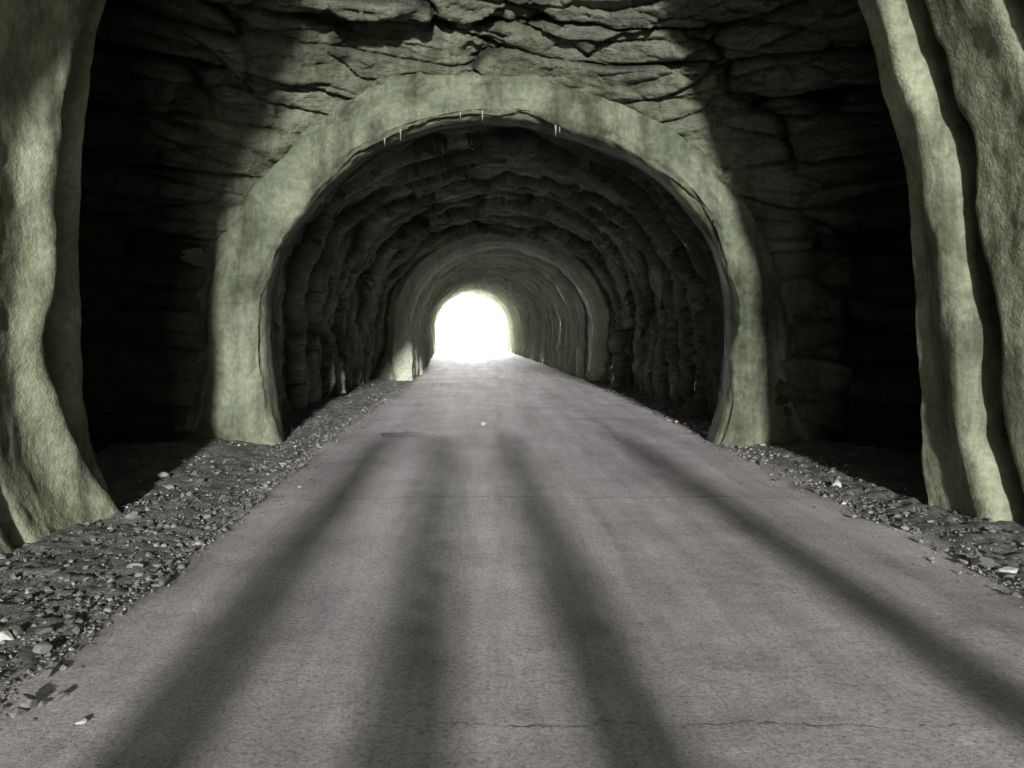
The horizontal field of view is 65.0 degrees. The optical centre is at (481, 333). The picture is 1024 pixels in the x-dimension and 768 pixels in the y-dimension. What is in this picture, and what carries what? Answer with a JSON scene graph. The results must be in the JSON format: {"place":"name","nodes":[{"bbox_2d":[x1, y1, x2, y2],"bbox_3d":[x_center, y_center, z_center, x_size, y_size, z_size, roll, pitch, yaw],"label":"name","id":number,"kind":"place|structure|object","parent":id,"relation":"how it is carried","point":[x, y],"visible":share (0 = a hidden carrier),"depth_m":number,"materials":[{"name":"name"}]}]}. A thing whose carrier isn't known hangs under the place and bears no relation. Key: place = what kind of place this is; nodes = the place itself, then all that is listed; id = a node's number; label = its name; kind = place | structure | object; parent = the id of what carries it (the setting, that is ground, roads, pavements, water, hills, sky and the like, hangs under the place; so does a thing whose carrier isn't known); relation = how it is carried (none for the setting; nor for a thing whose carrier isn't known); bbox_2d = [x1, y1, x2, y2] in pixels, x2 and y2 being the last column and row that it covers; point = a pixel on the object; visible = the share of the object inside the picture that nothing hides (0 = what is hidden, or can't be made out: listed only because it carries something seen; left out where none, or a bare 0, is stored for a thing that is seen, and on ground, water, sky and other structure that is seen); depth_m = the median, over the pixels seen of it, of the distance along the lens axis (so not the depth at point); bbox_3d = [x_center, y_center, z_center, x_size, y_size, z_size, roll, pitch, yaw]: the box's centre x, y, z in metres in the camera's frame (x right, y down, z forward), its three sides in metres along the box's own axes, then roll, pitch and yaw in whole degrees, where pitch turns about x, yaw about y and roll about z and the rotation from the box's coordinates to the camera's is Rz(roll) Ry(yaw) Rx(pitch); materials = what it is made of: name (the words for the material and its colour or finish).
{"place":"outdoors","nodes":[
{"label":"outdoors","id":0,"kind":"place"},
{"bbox_2d":[0,656,6,661],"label":"stone","id":1,"kind":"object","parent":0,"point":[3,658],"visible":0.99,"depth_m":3.69,"materials":[{"name":"grey stone"}]},
{"bbox_2d":[24,606,36,611],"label":"stone","id":2,"kind":"object","parent":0,"point":[31,608],"visible":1,"depth_m":4.33,"materials":[{"name":"grey stone"}]},
{"bbox_2d":[35,625,53,634],"bbox_3d":[-2.193,1.489,4.025,0.084,0.039,0.060,0,0,-38],"label":"stone","id":3,"kind":"object","parent":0,"point":[44,629],"visible":1,"depth_m":4.01,"materials":[{"name":"grey stone"}]},
{"bbox_2d":[63,628,73,636],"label":"stone","id":4,"kind":"object","parent":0,"point":[67,632],"visible":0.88,"depth_m":3.99,"materials":[{"name":"grey stone"}]},
{"bbox_2d":[84,557,95,561],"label":"stone","id":5,"kind":"object","parent":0,"point":[91,559],"visible":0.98,"depth_m":5.24,"materials":[{"name":"grey stone"}]},
{"bbox_2d":[125,511,138,518],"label":"stone","id":6,"kind":"object","parent":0,"point":[132,514],"visible":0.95,"depth_m":6.48,"materials":[{"name":"grey stone"}]},
{"bbox_2d":[126,563,143,567],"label":"stone","id":7,"kind":"object","parent":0,"point":[130,565],"visible":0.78,"depth_m":5.11,"materials":[{"name":"grey stone"}]},
{"bbox_2d":[135,572,143,576],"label":"stone","id":8,"kind":"object","parent":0,"point":[138,574],"visible":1,"depth_m":4.97,"materials":[{"name":"grey stone"}]},
{"bbox_2d":[165,484,173,488],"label":"stone","id":9,"kind":"object","parent":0,"point":[169,486],"visible":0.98,"depth_m":7.70,"materials":[{"name":"grey stone"}]},
{"bbox_2d":[195,478,203,483],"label":"stone","id":10,"kind":"object","parent":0,"point":[199,480],"visible":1,"depth_m":7.88,"materials":[{"name":"grey stone"}]},
{"bbox_2d":[0,378,409,682],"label":"shoulder","id":11,"kind":"object","parent":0,"point":[120,465],"visible":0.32,"depth_m":6.47},
{"bbox_2d":[0,630,13,640],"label":"stone","id":12,"kind":"object","parent":11,"relation":"on","point":[6,635],"visible":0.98,"depth_m":3.94,"materials":[{"name":"white stone"}]},
{"bbox_2d":[9,625,23,636],"bbox_3d":[-2.333,1.489,4.020,0.068,0.035,0.086,-2,13,-44],"label":"stone","id":13,"kind":"object","parent":11,"relation":"on","point":[14,630],"visible":0.92,"depth_m":4.01,"materials":[{"name":"grey stone"}]},
{"bbox_2d":[26,593,33,599],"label":"stone","id":14,"kind":"object","parent":11,"relation":"on","point":[29,595],"visible":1,"depth_m":4.53,"materials":[{"name":"grey stone"}]},
{"bbox_2d":[32,641,52,654],"bbox_3d":[-2.075,1.484,3.789,0.098,0.059,0.089,-4,-16,43],"label":"stone","id":15,"kind":"object","parent":11,"relation":"on","point":[45,647],"visible":0.97,"depth_m":3.76,"materials":[{"name":"grey stone"}]},
{"bbox_2d":[45,608,54,613],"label":"stone","id":16,"kind":"object","parent":11,"relation":"on","point":[49,610],"visible":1,"depth_m":4.33,"materials":[{"name":"grey stone"}]},
{"bbox_2d":[51,569,60,572],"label":"stone","id":17,"kind":"object","parent":11,"relation":"on","point":[55,570],"visible":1,"depth_m":4.97,"materials":[{"name":"grey stone"}]},
{"bbox_2d":[63,613,74,618],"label":"stone","id":18,"kind":"object","parent":11,"relation":"on","point":[67,615],"visible":0.69,"depth_m":4.22,"materials":[{"name":"grey stone"}]},
{"bbox_2d":[64,616,76,624],"bbox_3d":[-2.129,1.497,4.155,0.061,0.048,0.072,0,0,-15],"label":"stone","id":19,"kind":"object","parent":11,"relation":"on","point":[68,621],"visible":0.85,"depth_m":4.14,"materials":[{"name":"grey stone"}]},
{"bbox_2d":[68,623,77,627],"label":"stone","id":20,"kind":"object","parent":11,"relation":"on","point":[71,625],"visible":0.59,"depth_m":4.10,"materials":[{"name":"grey stone"}]},
{"bbox_2d":[157,472,169,477],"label":"stone","id":21,"kind":"object","parent":11,"relation":"on","point":[164,475],"visible":1,"depth_m":8.08,"materials":[{"name":"grey stone"}]},
{"bbox_2d":[166,559,173,564],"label":"stone","id":22,"kind":"object","parent":11,"relation":"on","point":[169,561],"visible":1,"depth_m":5.16,"materials":[{"name":"grey stone"}]},
{"bbox_2d":[436,295,502,345],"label":"sky","id":23,"kind":"structure","parent":0,"point":[469,317],"depth_m":106.30,"materials":[{"name":"white"}]},
{"bbox_2d":[0,340,1023,767],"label":"road","id":24,"kind":"structure","parent":0,"point":[546,566],"depth_m":4.11,"materials":[{"name":"grey asphalt"}]},
{"bbox_2d":[19,694,38,707],"bbox_3d":[-1.807,1.466,3.203,0.077,0.040,0.098,20,-14,-40],"label":"stone","id":25,"kind":"object","parent":24,"relation":"on","point":[28,701],"visible":1,"depth_m":3.18,"materials":[{"name":"grey stone"}]},
{"bbox_2d":[38,667,53,677],"bbox_3d":[-1.893,1.470,3.481,0.053,0.037,0.064,0,0,41],"label":"stone","id":26,"kind":"object","parent":24,"relation":"on","point":[46,672],"visible":1,"depth_m":3.46,"materials":[{"name":"grey stone"}]},
{"bbox_2d":[55,690,66,698],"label":"stone","id":27,"kind":"object","parent":24,"relation":"on","point":[61,694],"visible":1,"depth_m":3.26,"materials":[{"name":"grey stone"}]},
{"bbox_2d":[75,718,87,723],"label":"stone","id":28,"kind":"object","parent":24,"relation":"on","point":[82,721],"visible":1,"depth_m":3.04,"materials":[{"name":"white stone"}]},
{"bbox_2d":[158,577,166,585],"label":"stone","id":29,"kind":"object","parent":24,"relation":"on","point":[162,581],"visible":1,"depth_m":4.74,"materials":[{"name":"grey stone"}]},
{"bbox_2d":[380,431,434,436],"bbox_3d":[-1.035,1.423,11.389,0.819,0.001,0.616,0,0,-17],"label":"road patch","id":30,"kind":"object","parent":24,"relation":"on","point":[405,433],"visible":1,"depth_m":11.32,"materials":[{"name":"grey asphalt"}]},
{"bbox_2d":[901,524,909,530],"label":"stone","id":31,"kind":"object","parent":24,"relation":"on","point":[905,527],"visible":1,"depth_m":6.06,"materials":[{"name":"grey stone"}]},
{"bbox_2d":[958,559,967,564],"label":"stone","id":32,"kind":"object","parent":24,"relation":"on","point":[965,562],"visible":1,"depth_m":5.16,"materials":[{"name":"grey stone"}]},
{"bbox_2d":[969,557,981,564],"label":"stone","id":33,"kind":"object","parent":24,"relation":"on","point":[974,561],"visible":1,"depth_m":5.12,"materials":[{"name":"grey stone"}]},
{"bbox_2d":[995,566,1017,575],"bbox_3d":[3.298,1.491,5.021,0.124,0.051,0.098,-4,-2,-10],"label":"stone","id":34,"kind":"object","parent":24,"relation":"on","point":[1007,569],"visible":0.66,"depth_m":5.01,"materials":[{"name":"grey stone"}]},
{"bbox_2d":[1010,591,1018,596],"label":"stone","id":35,"kind":"object","parent":24,"relation":"on","point":[1014,593],"visible":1,"depth_m":4.53,"materials":[{"name":"grey stone"}]},
{"bbox_2d":[583,378,1023,585],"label":"shoulder","id":36,"kind":"object","parent":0,"point":[899,470],"visible":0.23,"depth_m":7.98},
{"bbox_2d":[831,480,841,487],"bbox_3d":[3.443,1.462,7.771,0.098,0.080,0.097,0,0,-18],"label":"rock chunk","id":37,"kind":"object","parent":36,"relation":"on","point":[836,482],"visible":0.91,"depth_m":7.76,"materials":[{"name":"stone"}]},
{"bbox_2d":[977,556,995,568],"bbox_3d":[3.234,1.465,5.138,0.110,0.072,0.065,10,1,30],"label":"stone","id":38,"kind":"object","parent":36,"relation":"on","point":[990,563],"visible":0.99,"depth_m":5.12,"materials":[{"name":"grey stone"}]},
{"bbox_2d":[1017,567,1023,572],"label":"stone","id":39,"kind":"object","parent":36,"relation":"on","point":[1021,569],"visible":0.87,"depth_m":5.02,"materials":[{"name":"grey stone"}]},
{"label":"ground","id":40,"kind":"structure","parent":0,"visible":0},
{"bbox_2d":[173,70,815,446],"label":"shotcrete arch","id":41,"kind":"structure","parent":40,"relation":"on","point":[240,261],"depth_m":10.55,"materials":[{"name":"grey concrete"}]},
{"bbox_2d":[272,126,723,418],"bbox_3d":[0.241,-1.212,17.696,9.025,6.025,13.466,0,0,0],"label":"rock vault","id":42,"kind":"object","parent":40,"relation":"on","point":[372,231],"visible":0.74,"depth_m":16.55,"materials":[{"name":"grey stone"}]},
{"bbox_2d":[387,230,610,380],"bbox_3d":[0.117,-0.929,41.887,7.449,5.472,36.771,0,0,-2],"label":"tunnel lining","id":43,"kind":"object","parent":40,"relation":"on","point":[547,300],"visible":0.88,"depth_m":26.64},
{"bbox_2d":[78,0,921,452],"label":"rock chamber","id":44,"kind":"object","parent":40,"relation":"on","point":[202,116],"visible":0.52,"depth_m":10.11,"materials":[{"name":"grey stone"}]},
{"bbox_2d":[0,379,1023,755],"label":"gravel","id":45,"kind":"structure","parent":40,"relation":"on","point":[16,711],"depth_m":6.29,"materials":[{"name":"grey gravel"}]},
{"bbox_2d":[0,0,1023,557],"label":"shotcrete portal","id":46,"kind":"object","parent":40,"relation":"on","point":[952,78],"visible":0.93,"depth_m":6.37,"materials":[{"name":"grey concrete"}]}
]}

